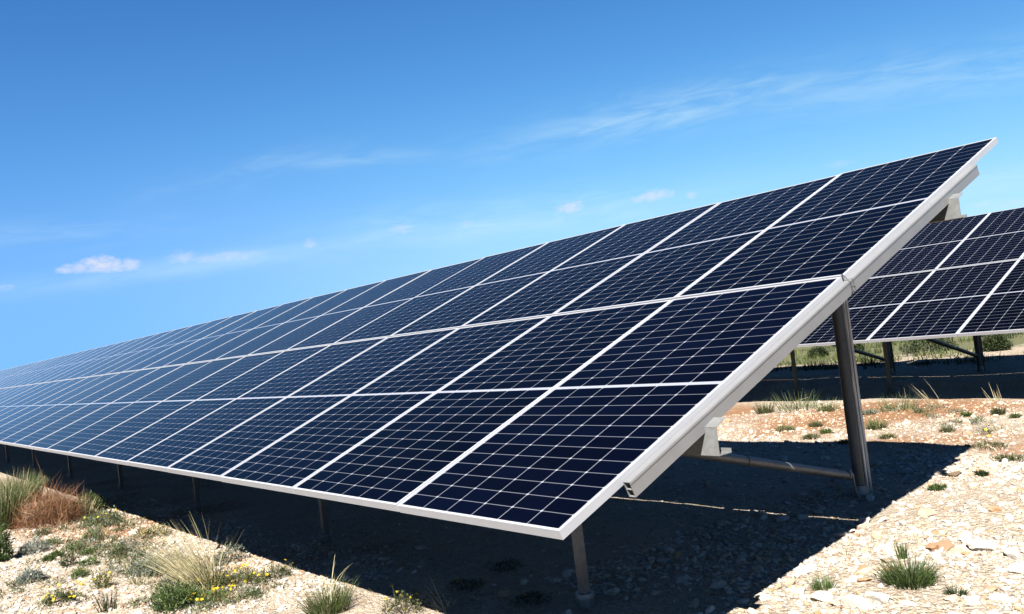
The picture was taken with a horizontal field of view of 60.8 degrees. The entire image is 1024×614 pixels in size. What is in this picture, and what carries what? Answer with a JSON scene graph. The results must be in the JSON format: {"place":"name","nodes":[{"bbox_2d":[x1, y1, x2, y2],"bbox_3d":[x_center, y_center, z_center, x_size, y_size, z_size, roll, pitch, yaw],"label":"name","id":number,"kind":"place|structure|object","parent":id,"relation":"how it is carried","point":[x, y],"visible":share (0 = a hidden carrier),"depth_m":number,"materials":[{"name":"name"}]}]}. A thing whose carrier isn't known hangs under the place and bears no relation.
{"place":"outdoors","nodes":[
{"label":"outdoors","id":0,"kind":"place"},
{"bbox_2d":[372,582,428,613],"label":"flower patch","id":1,"kind":"object","parent":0,"point":[399,602],"visible":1,"depth_m":4.62,"materials":[{"name":"green plant"}]},
{"bbox_2d":[0,333,1023,613],"bbox_3d":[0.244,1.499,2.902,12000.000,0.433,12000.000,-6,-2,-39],"label":"ground","id":2,"kind":"structure","parent":0,"point":[284,517],"depth_m":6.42,"materials":[{"name":"beige gravel"}]},
{"bbox_2d":[0,512,14,561],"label":"shrub","id":3,"kind":"object","parent":2,"relation":"on","point":[4,555],"visible":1,"depth_m":7.46,"materials":[{"name":"green plant"}]},
{"bbox_2d":[0,471,48,530],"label":"grass clump","id":4,"kind":"object","parent":2,"relation":"on","point":[5,502],"visible":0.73,"depth_m":9.12,"materials":[{"name":"green plant"}]},
{"bbox_2d":[0,468,52,502],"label":"grass clump","id":5,"kind":"object","parent":2,"relation":"on","point":[39,483],"visible":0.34,"depth_m":11.32,"materials":[{"name":"green plant"}]},
{"bbox_2d":[15,564,47,584],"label":"silver herb","id":6,"kind":"object","parent":2,"relation":"on","point":[26,576],"visible":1,"depth_m":6.57,"materials":[{"name":"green plant"}]},
{"bbox_2d":[16,535,52,554],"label":"silver herb","id":7,"kind":"object","parent":2,"relation":"on","point":[29,545],"visible":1,"depth_m":7.64,"materials":[{"name":"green plant"}]},
{"bbox_2d":[32,526,52,536],"bbox_3d":[-4.544,2.172,8.458,0.176,0.097,0.234,-7,-1,-12],"label":"green mat","id":8,"kind":"object","parent":2,"relation":"on","point":[41,533],"visible":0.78,"depth_m":8.45,"materials":[{"name":"green plant"}]},
{"bbox_2d":[4,521,87,545],"bbox_3d":[-4.530,2.159,8.447,0.951,0.151,1.122,-6,-2,-39],"label":"herb","id":9,"kind":"object","parent":2,"relation":"on","point":[54,527],"visible":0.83,"depth_m":8.46,"materials":[{"name":"plant"}]},
{"bbox_2d":[0,455,96,531],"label":"dry bush","id":10,"kind":"object","parent":2,"relation":"on","point":[60,506],"visible":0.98,"depth_m":9.04,"materials":[{"name":"plant"}]},
{"bbox_2d":[42,552,58,561],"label":"green mat","id":11,"kind":"object","parent":2,"relation":"on","point":[46,556],"visible":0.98,"depth_m":7.31,"materials":[{"name":"green plant"}]},
{"bbox_2d":[40,535,61,545],"bbox_3d":[-4.183,2.127,7.936,0.192,0.086,0.228,-6,-2,-39],"label":"green mat","id":12,"kind":"object","parent":2,"relation":"on","point":[52,541],"visible":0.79,"depth_m":7.93,"materials":[{"name":"green plant"}]},
{"bbox_2d":[49,549,64,557],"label":"green mat","id":13,"kind":"object","parent":2,"relation":"on","point":[57,553],"visible":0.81,"depth_m":7.41,"materials":[{"name":"green plant"}]},
{"bbox_2d":[34,580,84,607],"bbox_3d":[-3.055,1.940,5.879,0.333,0.115,0.348,-7,-1,-10],"label":"flower patch","id":14,"kind":"object","parent":2,"relation":"on","point":[51,598],"visible":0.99,"depth_m":5.86,"materials":[{"name":"green plant"}]},
{"bbox_2d":[58,552,79,567],"bbox_3d":[-3.555,2.021,7.004,0.195,0.125,0.165,-6,-2,-39],"label":"green mat","id":15,"kind":"object","parent":2,"relation":"on","point":[65,562],"visible":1,"depth_m":7.00,"materials":[{"name":"green plant"}]},
{"bbox_2d":[62,541,86,550],"bbox_3d":[-3.814,2.086,7.613,0.220,0.082,0.238,-6,-2,-39],"label":"green mat","id":16,"kind":"object","parent":2,"relation":"on","point":[75,544],"visible":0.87,"depth_m":7.61,"materials":[{"name":"green plant"}]},
{"bbox_2d":[68,565,91,578],"bbox_3d":[-3.247,1.985,6.558,0.180,0.100,0.174,-6,-2,-39],"label":"green mat","id":17,"kind":"object","parent":2,"relation":"on","point":[81,571],"visible":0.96,"depth_m":6.54,"materials":[{"name":"green plant"}]},
{"bbox_2d":[67,495,98,517],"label":"grass tuft","id":18,"kind":"object","parent":2,"relation":"on","point":[86,510],"visible":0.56,"depth_m":9.29,"materials":[{"name":"plant"}]},
{"bbox_2d":[79,547,94,555],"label":"green mat","id":19,"kind":"object","parent":2,"relation":"on","point":[90,550],"visible":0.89,"depth_m":7.36,"materials":[{"name":"green plant"}]},
{"bbox_2d":[78,527,98,540],"bbox_3d":[-3.876,2.083,7.995,0.197,0.132,0.186,-6,-2,-39],"label":"green mat","id":20,"kind":"object","parent":2,"relation":"on","point":[86,534],"visible":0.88,"depth_m":7.98,"materials":[{"name":"green plant"}]},
{"bbox_2d":[76,556,101,567],"bbox_3d":[-3.361,2.017,6.944,0.207,0.092,0.221,-6,-2,-39],"label":"green mat","id":21,"kind":"object","parent":2,"relation":"on","point":[87,560],"visible":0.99,"depth_m":6.92,"materials":[{"name":"green plant"}]},
{"bbox_2d":[72,488,107,510],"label":"shrub","id":22,"kind":"object","parent":2,"relation":"on","point":[99,502],"visible":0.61,"depth_m":9.63,"materials":[{"name":"green plant"}]},
{"bbox_2d":[89,571,114,588],"bbox_3d":[-2.879,1.915,6.140,0.179,0.118,0.169,-8,-2,23],"label":"flower patch","id":23,"kind":"object","parent":2,"relation":"on","point":[99,582],"visible":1,"depth_m":6.13,"materials":[{"name":"green plant"}]},
{"bbox_2d":[78,507,126,529],"bbox_3d":[-4.071,2.087,8.657,0.462,0.178,0.567,-6,-2,-26],"label":"herb","id":24,"kind":"object","parent":2,"relation":"on","point":[98,516],"visible":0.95,"depth_m":8.59,"materials":[{"name":"green plant"}]},
{"bbox_2d":[86,580,121,612],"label":"sprig","id":25,"kind":"object","parent":2,"relation":"on","point":[105,606],"visible":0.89,"depth_m":5.56,"materials":[{"name":"green plant"}]},
{"bbox_2d":[109,543,130,556],"bbox_3d":[-3.220,1.987,7.155,0.160,0.116,0.192,-7,-1,7],"label":"green mat","id":26,"kind":"object","parent":2,"relation":"on","point":[117,549],"visible":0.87,"depth_m":7.14,"materials":[{"name":"green plant"}]},
{"bbox_2d":[115,534,141,547],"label":"silver herb","id":27,"kind":"object","parent":2,"relation":"on","point":[125,539],"visible":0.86,"depth_m":7.52,"materials":[{"name":"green plant"}]},
{"bbox_2d":[130,520,172,539],"bbox_3d":[-3.229,1.987,7.817,0.376,0.167,0.279,-7,-1,-9],"label":"flower patch","id":28,"kind":"object","parent":2,"relation":"on","point":[154,530],"visible":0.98,"depth_m":7.79,"materials":[{"name":"green plant"}]},
{"bbox_2d":[125,543,187,577],"bbox_3d":[-2.626,1.861,6.437,0.454,0.212,0.401,-6,-2,-39],"label":"silver herb","id":29,"kind":"object","parent":2,"relation":"on","point":[136,565],"visible":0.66,"depth_m":6.39,"materials":[{"name":"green plant"}]},
{"bbox_2d":[143,579,202,613],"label":"shrub","id":30,"kind":"object","parent":2,"relation":"on","point":[172,593],"visible":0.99,"depth_m":5.41,"materials":[{"name":"green plant"}]},
{"bbox_2d":[127,511,238,590],"bbox_3d":[-2.158,1.636,5.801,0.752,0.526,0.597,-6,-1,-18],"label":"grass clump","id":31,"kind":"object","parent":2,"relation":"on","point":[195,569],"visible":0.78,"depth_m":5.73,"materials":[{"name":"plant"}]},
{"bbox_2d":[188,584,232,602],"bbox_3d":[-1.893,1.797,5.432,0.265,0.104,0.257,-8,-2,40],"label":"flower patch","id":32,"kind":"object","parent":2,"relation":"on","point":[204,598],"visible":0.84,"depth_m":5.43,"materials":[{"name":"green plant"}]},
{"bbox_2d":[214,539,246,563],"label":"silver herb","id":33,"kind":"object","parent":2,"relation":"on","point":[226,561],"visible":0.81,"depth_m":6.41,"materials":[{"name":"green plant"}]},
{"bbox_2d":[194,563,270,594],"bbox_3d":[-1.836,1.782,5.730,0.478,0.130,0.507,-6,-2,-39],"label":"flower patch","id":34,"kind":"object","parent":2,"relation":"on","point":[245,576],"visible":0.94,"depth_m":5.71,"materials":[{"name":"green plant"}]},
{"bbox_2d":[256,559,296,580],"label":"herb","id":35,"kind":"object","parent":2,"relation":"on","point":[284,570],"visible":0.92,"depth_m":5.81,"materials":[{"name":"green plant"}]},
{"bbox_2d":[291,552,358,613],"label":"grass tuft","id":36,"kind":"object","parent":2,"relation":"on","point":[334,604],"visible":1,"depth_m":4.83,"materials":[{"name":"green plant"}]},
{"bbox_2d":[420,571,453,613],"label":"dry twig","id":37,"kind":"object","parent":2,"relation":"on","point":[439,608],"visible":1,"depth_m":4.57,"materials":[{"name":"plant"}]},
{"bbox_2d":[433,565,485,593],"bbox_3d":[-0.254,1.525,4.843,0.263,0.090,0.350,-6,-2,-39],"label":"shade weed","id":38,"kind":"object","parent":2,"relation":"on","point":[467,584],"visible":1,"depth_m":4.85,"materials":[{"name":"green plant"}]},
{"bbox_2d":[0,137,997,608],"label":"solar array","id":39,"kind":"object","parent":2,"relation":"on","point":[560,389],"visible":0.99,"depth_m":5.35,"materials":[{"name":"blue"}]},
{"bbox_2d":[0,401,1006,613],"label":"ground cover","id":40,"kind":"object","parent":2,"relation":"on","point":[243,593],"visible":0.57,"depth_m":6.93,"materials":[{"name":"green plant"}]},
{"bbox_2d":[478,551,534,572],"bbox_3d":[-0.040,1.527,5.218,0.365,0.091,0.264,-7,-1,8],"label":"shade weed","id":41,"kind":"object","parent":2,"relation":"on","point":[497,564],"visible":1,"depth_m":5.21,"materials":[{"name":"green plant"}]},
{"bbox_2d":[0,402,1023,613],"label":"cobbles","id":42,"kind":"object","parent":2,"relation":"on","point":[863,568],"visible":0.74,"depth_m":5.30,"materials":[{"name":"stone"}]},
{"bbox_2d":[507,588,556,607],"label":"shade weed","id":43,"kind":"object","parent":2,"relation":"on","point":[525,596],"visible":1,"depth_m":4.54,"materials":[{"name":"green plant"}]},
{"bbox_2d":[709,579,725,588],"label":"rock","id":44,"kind":"object","parent":2,"relation":"on","point":[718,584],"visible":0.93,"depth_m":4.43,"materials":[{"name":"stone"}]},
{"bbox_2d":[748,398,778,413],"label":"grass tuft","id":45,"kind":"object","parent":2,"relation":"on","point":[764,409],"visible":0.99,"depth_m":11.18,"materials":[{"name":"green plant"}]},
{"bbox_2d":[774,424,796,431],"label":"grass tuft","id":46,"kind":"object","parent":2,"relation":"on","point":[787,428],"visible":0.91,"depth_m":9.53,"materials":[{"name":"green plant"}]},
{"bbox_2d":[772,390,819,412],"bbox_3d":[3.591,1.172,11.049,0.778,0.296,0.765,-6,-2,-39],"label":"grass tuft","id":47,"kind":"object","parent":2,"relation":"on","point":[799,402],"visible":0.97,"depth_m":11.08,"materials":[{"name":"green plant"}]},
{"bbox_2d":[800,432,821,439],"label":"grass tuft","id":48,"kind":"object","parent":2,"relation":"on","point":[811,436],"visible":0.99,"depth_m":8.69,"materials":[{"name":"green plant"}]},
{"bbox_2d":[807,420,824,426],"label":"grass tuft","id":49,"kind":"object","parent":2,"relation":"on","point":[816,424],"visible":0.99,"depth_m":9.48,"materials":[{"name":"green plant"}]},
{"bbox_2d":[806,346,830,357],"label":"weed bush","id":50,"kind":"object","parent":2,"relation":"on","point":[820,351],"visible":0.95,"depth_m":19.37,"materials":[{"name":"green plant"}]},
{"bbox_2d":[805,573,837,590],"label":"grass tuft","id":51,"kind":"object","parent":2,"relation":"on","point":[817,586],"visible":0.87,"depth_m":4.25,"materials":[{"name":"green plant"}]},
{"bbox_2d":[810,590,835,601],"bbox_3d":[1.461,1.366,4.102,0.120,0.065,0.063,2,-5,-8],"label":"rock","id":52,"kind":"object","parent":2,"relation":"on","point":[823,596],"visible":0.82,"depth_m":4.09,"materials":[{"name":"stone"}]},
{"bbox_2d":[810,397,840,411],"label":"grass tuft","id":53,"kind":"object","parent":2,"relation":"on","point":[833,407],"visible":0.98,"depth_m":10.57,"materials":[{"name":"green plant"}]},
{"bbox_2d":[819,428,831,433],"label":"grass tuft","id":54,"kind":"object","parent":2,"relation":"on","point":[825,431],"visible":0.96,"depth_m":8.89,"materials":[{"name":"green plant"}]},
{"bbox_2d":[837,439,847,443],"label":"grass tuft","id":55,"kind":"object","parent":2,"relation":"on","point":[844,441],"visible":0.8,"depth_m":8.05,"materials":[{"name":"green plant"}]},
{"bbox_2d":[790,341,895,397],"bbox_3d":[-2.822,1.270,22.462,3.886,2.437,25.625,-6,-2,-39],"label":"support frame","id":56,"kind":"object","parent":2,"relation":"on","point":[891,362],"visible":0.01,"depth_m":13.43,"materials":[{"name":"black metal"}]},
{"bbox_2d":[840,595,872,608],"bbox_3d":[1.559,1.344,3.955,0.141,0.073,0.094,0,6,34],"label":"rock","id":57,"kind":"object","parent":2,"relation":"on","point":[853,601],"visible":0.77,"depth_m":3.93,"materials":[{"name":"stone"}]},
{"bbox_2d":[854,343,864,350],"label":"weed bush","id":58,"kind":"object","parent":2,"relation":"on","point":[859,346],"visible":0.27,"depth_m":19.17,"materials":[{"name":"green plant"}]},
{"bbox_2d":[862,408,878,414],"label":"grass tuft","id":59,"kind":"object","parent":2,"relation":"on","point":[871,411],"visible":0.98,"depth_m":9.96,"materials":[{"name":"green plant"}]},
{"bbox_2d":[864,591,890,602],"bbox_3d":[1.681,1.340,4.019,0.095,0.059,0.117,9,-9,-41],"label":"rock","id":60,"kind":"object","parent":2,"relation":"on","point":[878,597],"visible":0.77,"depth_m":3.99,"materials":[{"name":"stone"}]},
{"bbox_2d":[864,416,893,429],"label":"grass tuft","id":61,"kind":"object","parent":2,"relation":"on","point":[874,425],"visible":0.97,"depth_m":8.80,"materials":[{"name":"green plant"}]},
{"bbox_2d":[876,433,897,438],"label":"grass tuft","id":62,"kind":"object","parent":2,"relation":"on","point":[886,436],"visible":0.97,"depth_m":8.04,"materials":[{"name":"green plant"}]},
{"bbox_2d":[872,394,921,412],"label":"grass tuft","id":63,"kind":"object","parent":2,"relation":"on","point":[888,407],"visible":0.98,"depth_m":9.95,"materials":[{"name":"green plant"}]},
{"bbox_2d":[890,537,908,558],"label":"grass tuft","id":64,"kind":"object","parent":2,"relation":"on","point":[904,555],"visible":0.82,"depth_m":4.53,"materials":[{"name":"green plant"}]},
{"bbox_2d":[858,531,946,589],"bbox_3d":[1.884,1.204,4.164,0.402,0.257,0.413,-6,-2,-39],"label":"grass tuft","id":65,"kind":"object","parent":2,"relation":"on","point":[911,578],"visible":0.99,"depth_m":4.15,"materials":[{"name":"green plant"}]},
{"bbox_2d":[797,207,1023,392],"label":"solar array","id":66,"kind":"object","parent":2,"relation":"on","point":[960,277],"visible":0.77,"depth_m":11.20,"materials":[{"name":"blue"}]},
{"bbox_2d":[910,557,926,562],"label":"rock","id":67,"kind":"object","parent":2,"relation":"on","point":[918,559],"visible":0.26,"depth_m":4.43,"materials":[{"name":"stone"}]},
{"bbox_2d":[911,384,939,406],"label":"dry stalks","id":68,"kind":"object","parent":2,"relation":"on","point":[929,401],"visible":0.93,"depth_m":9.91,"materials":[{"name":"plant"}]},
{"bbox_2d":[916,508,936,516],"bbox_3d":[2.512,1.251,5.304,0.112,0.046,0.134,-5,3,-7],"label":"rock","id":69,"kind":"object","parent":2,"relation":"on","point":[925,512],"visible":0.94,"depth_m":5.29,"materials":[{"name":"stone"}]},
{"bbox_2d":[900,337,960,353],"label":"weed bush","id":70,"kind":"object","parent":2,"relation":"on","point":[915,344],"visible":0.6,"depth_m":17.25,"materials":[{"name":"green plant"}]},
{"bbox_2d":[925,481,947,490],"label":"grass tuft","id":71,"kind":"object","parent":2,"relation":"on","point":[936,485],"visible":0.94,"depth_m":5.90,"materials":[{"name":"green plant"}]},
{"bbox_2d":[935,540,954,551],"bbox_3d":[2.296,1.273,4.637,0.099,0.044,0.138,-1,12,43],"label":"rock","id":72,"kind":"object","parent":2,"relation":"on","point":[947,545],"visible":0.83,"depth_m":4.62,"materials":[{"name":"stone"}]},
{"bbox_2d":[938,425,955,432],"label":"grass tuft","id":73,"kind":"object","parent":2,"relation":"on","point":[947,429],"visible":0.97,"depth_m":8.16,"materials":[{"name":"green plant"}]},
{"bbox_2d":[945,471,961,476],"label":"rock","id":74,"kind":"object","parent":2,"relation":"on","point":[955,474],"visible":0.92,"depth_m":6.22,"materials":[{"name":"stone"}]},
{"bbox_2d":[941,583,970,596],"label":"grass tuft","id":75,"kind":"object","parent":2,"relation":"on","point":[952,591],"visible":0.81,"depth_m":3.97,"materials":[{"name":"green plant"}]},
{"bbox_2d":[957,530,972,540],"bbox_3d":[2.463,1.253,4.747,0.079,0.069,0.117,-8,-2,29],"label":"rock","id":76,"kind":"object","parent":2,"relation":"on","point":[965,535],"visible":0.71,"depth_m":4.72,"materials":[{"name":"stone"}]},
{"bbox_2d":[959,411,973,416],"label":"grass tuft","id":77,"kind":"object","parent":2,"relation":"on","point":[966,414],"visible":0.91,"depth_m":9.03,"materials":[{"name":"green plant"}]},
{"bbox_2d":[964,500,979,504],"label":"rock","id":78,"kind":"object","parent":2,"relation":"on","point":[967,502],"visible":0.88,"depth_m":5.36,"materials":[{"name":"stone"}]},
{"bbox_2d":[966,540,997,550],"bbox_3d":[2.446,1.252,4.544,0.146,0.067,0.147,-8,-2,28],"label":"rock","id":79,"kind":"object","parent":2,"relation":"on","point":[977,545],"visible":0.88,"depth_m":4.51,"materials":[{"name":"stone"}]},
{"bbox_2d":[974,469,989,476],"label":"grass tuft","id":80,"kind":"object","parent":2,"relation":"on","point":[981,473],"visible":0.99,"depth_m":6.12,"materials":[{"name":"green plant"}]},
{"bbox_2d":[966,428,1008,449],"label":"grass tuft","id":81,"kind":"object","parent":2,"relation":"on","point":[978,443],"visible":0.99,"depth_m":7.15,"materials":[{"name":"green plant"}]},
{"bbox_2d":[981,382,1001,401],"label":"dry stalks","id":82,"kind":"object","parent":2,"relation":"on","point":[993,395],"visible":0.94,"depth_m":9.72,"materials":[{"name":"plant"}]},
{"bbox_2d":[981,334,1013,351],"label":"weed bush","id":83,"kind":"object","parent":2,"relation":"on","point":[998,342],"visible":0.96,"depth_m":15.73,"materials":[{"name":"green plant"}]},
{"bbox_2d":[987,405,1007,414],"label":"grass tuft","id":84,"kind":"object","parent":2,"relation":"on","point":[997,410],"visible":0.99,"depth_m":8.88,"materials":[{"name":"green plant"}]},
{"bbox_2d":[988,452,1023,461],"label":"grass tuft","id":85,"kind":"object","parent":2,"relation":"on","point":[1010,457],"visible":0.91,"depth_m":6.62,"materials":[{"name":"green plant"}]},
{"bbox_2d":[1002,546,1020,559],"bbox_3d":[2.496,1.229,4.354,0.077,0.052,0.139,-19,-3,19],"label":"rock","id":86,"kind":"object","parent":2,"relation":"on","point":[1013,552],"visible":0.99,"depth_m":4.33,"materials":[{"name":"stone"}]},
{"bbox_2d":[1005,562,1023,573],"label":"rock","id":87,"kind":"object","parent":2,"relation":"on","point":[1017,567],"visible":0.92,"depth_m":4.15,"materials":[{"name":"stone"}]},
{"bbox_2d":[1006,412,1023,417],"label":"grass tuft","id":88,"kind":"object","parent":2,"relation":"on","point":[1015,415],"visible":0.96,"depth_m":8.48,"materials":[{"name":"green plant"}]},
{"bbox_2d":[0,0,1023,369],"label":"sky","id":89,"kind":"structure","parent":0,"point":[166,165],"materials":[{"name":"blue"}]},
{"bbox_2d":[770,332,1023,371],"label":"meadow grass","id":90,"kind":"structure","parent":0,"point":[862,359],"depth_m":16.51,"materials":[{"name":"green plant"}]}
]}

